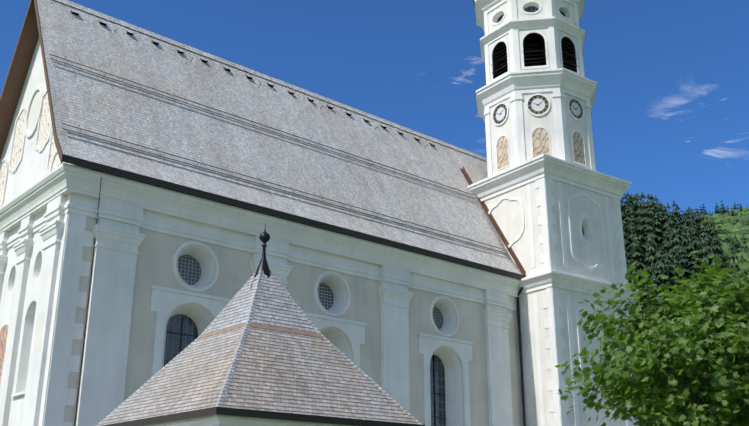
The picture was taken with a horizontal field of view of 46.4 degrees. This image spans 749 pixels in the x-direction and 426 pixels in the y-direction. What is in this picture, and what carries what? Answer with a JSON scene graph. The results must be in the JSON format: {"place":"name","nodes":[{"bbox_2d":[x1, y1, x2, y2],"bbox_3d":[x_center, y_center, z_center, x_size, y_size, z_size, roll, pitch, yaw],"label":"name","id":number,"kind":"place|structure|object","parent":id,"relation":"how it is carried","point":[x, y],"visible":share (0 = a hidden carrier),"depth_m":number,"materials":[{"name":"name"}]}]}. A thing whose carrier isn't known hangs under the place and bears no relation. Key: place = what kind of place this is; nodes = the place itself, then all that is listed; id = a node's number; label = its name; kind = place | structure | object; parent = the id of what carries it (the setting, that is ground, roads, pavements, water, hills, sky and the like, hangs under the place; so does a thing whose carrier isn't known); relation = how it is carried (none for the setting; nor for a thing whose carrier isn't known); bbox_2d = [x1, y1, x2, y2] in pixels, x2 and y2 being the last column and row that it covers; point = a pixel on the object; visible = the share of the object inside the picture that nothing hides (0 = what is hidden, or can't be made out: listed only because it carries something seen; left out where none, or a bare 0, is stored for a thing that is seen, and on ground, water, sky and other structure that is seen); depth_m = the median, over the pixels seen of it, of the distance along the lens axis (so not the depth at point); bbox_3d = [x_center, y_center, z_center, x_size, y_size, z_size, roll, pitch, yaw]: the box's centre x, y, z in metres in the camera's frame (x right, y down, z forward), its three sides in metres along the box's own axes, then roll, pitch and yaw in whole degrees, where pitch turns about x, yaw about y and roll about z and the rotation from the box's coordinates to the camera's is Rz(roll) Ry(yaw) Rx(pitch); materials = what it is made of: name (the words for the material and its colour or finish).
{"place":"outdoors","nodes":[
{"label":"outdoors","id":0,"kind":"place"},
{"bbox_2d":[0,231,43,425],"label":"facade wall","id":1,"kind":"structure","parent":0,"point":[23,356],"depth_m":24.82,"materials":[{"name":"white paint"}]},
{"bbox_2d":[143,414,352,425],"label":"chapel walls","id":2,"kind":"structure","parent":0,"point":[219,420],"depth_m":13.23,"materials":[{"name":"white paint"}]},
{"bbox_2d":[96,270,424,425],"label":"pyramidal roof","id":3,"kind":"structure","parent":2,"relation":"on","point":[263,347],"depth_m":14.79,"materials":[{"name":"grey wood"}]},
{"bbox_2d":[250,223,270,289],"bbox_3d":[-2.120,0.865,16.527,0.752,1.402,0.448,16,-25,-38],"label":"roof finial","id":4,"kind":"object","parent":3,"relation":"on","point":[264,237],"visible":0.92,"depth_m":16.46,"materials":[{"name":"black metal"}]},
{"bbox_2d":[63,217,522,425],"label":"church wall","id":5,"kind":"structure","parent":0,"point":[155,256],"depth_m":29.50,"materials":[{"name":"grey paint"}]},
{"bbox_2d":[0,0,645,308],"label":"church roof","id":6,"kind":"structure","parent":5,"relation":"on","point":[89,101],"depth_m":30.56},
{"bbox_2d":[49,10,525,425],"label":"nave roof fittings","id":7,"kind":"object","parent":6,"relation":"attached to","point":[384,127],"visible":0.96,"depth_m":31.39,"materials":[{"name":"grey metal"}]},
{"bbox_2d":[0,0,748,216],"label":"sky","id":8,"kind":"structure","parent":0,"point":[670,109],"materials":[{"name":"blue"}]},
{"bbox_2d":[489,28,579,78],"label":"belfry wall","id":9,"kind":"structure","parent":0,"point":[530,40],"depth_m":40.04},
{"bbox_2d":[488,0,574,32],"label":"tower wall","id":10,"kind":"structure","parent":9,"relation":"on","point":[542,13],"depth_m":40.23,"materials":[{"name":"white paint"}]},
{"bbox_2d":[519,288,637,425],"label":"tower wall","id":11,"kind":"structure","parent":0,"point":[532,405],"depth_m":34.37,"materials":[{"name":"white paint"}]},
{"bbox_2d":[476,180,622,285],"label":"tower wall","id":12,"kind":"structure","parent":11,"relation":"on","point":[506,214],"depth_m":36.58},
{"bbox_2d":[555,250,748,425],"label":"maple tree","id":13,"kind":"object","parent":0,"point":[644,405],"depth_m":13.75,"materials":[{"name":"green plant"}]},
{"label":"ground","id":14,"kind":"structure","parent":0,"visible":0},
{"bbox_2d":[0,85,68,425],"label":"facade","id":15,"kind":"object","parent":14,"relation":"on","point":[33,116],"visible":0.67,"depth_m":24.37,"materials":[{"name":"white paint"}]},
{"bbox_2d":[0,38,91,204],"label":"gable wall","id":16,"kind":"structure","parent":14,"relation":"on","point":[30,170],"depth_m":28.22,"materials":[{"name":"white paint"}]},
{"bbox_2d":[0,163,519,425],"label":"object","id":17,"kind":"object","parent":14,"relation":"on","point":[121,210],"visible":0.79,"depth_m":26.31,"materials":[{"name":"white paint"}]},
{"bbox_2d":[467,0,638,425],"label":"bell tower","id":18,"kind":"structure","parent":14,"relation":"on","point":[543,168],"depth_m":37.74,"materials":[{"name":"white paint"}]},
{"bbox_2d":[460,167,525,275],"bbox_3d":[5.055,0.159,37.991,0.239,6.050,3.611,13,-23,-34],"label":"roof flashing","id":19,"kind":"object","parent":18,"relation":"attached to","point":[501,234],"visible":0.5,"depth_m":37.46,"materials":[{"name":"orange metal"}]},
{"bbox_2d":[490,92,590,174],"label":"tower wall","id":20,"kind":"structure","parent":18,"relation":"on","point":[546,121],"depth_m":38.09,"materials":[{"name":"white paint"}]},
{"bbox_3d":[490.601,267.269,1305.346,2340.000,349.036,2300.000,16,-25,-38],"label":"hillside","id":21,"kind":"structure","parent":0,"visible":0},
{"bbox_2d":[620,191,748,379],"bbox_3d":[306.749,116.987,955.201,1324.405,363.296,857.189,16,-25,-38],"label":"forest trees","id":22,"kind":"object","parent":21,"relation":"on","point":[676,244],"visible":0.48,"depth_m":269.08,"materials":[{"name":"green plant"}]},
{"bbox_2d":[627,207,748,379],"bbox_3d":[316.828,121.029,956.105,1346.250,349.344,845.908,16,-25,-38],"label":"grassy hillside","id":23,"kind":"structure","parent":21,"relation":"on","point":[731,224],"depth_m":688.90,"materials":[{"name":"green plant"}]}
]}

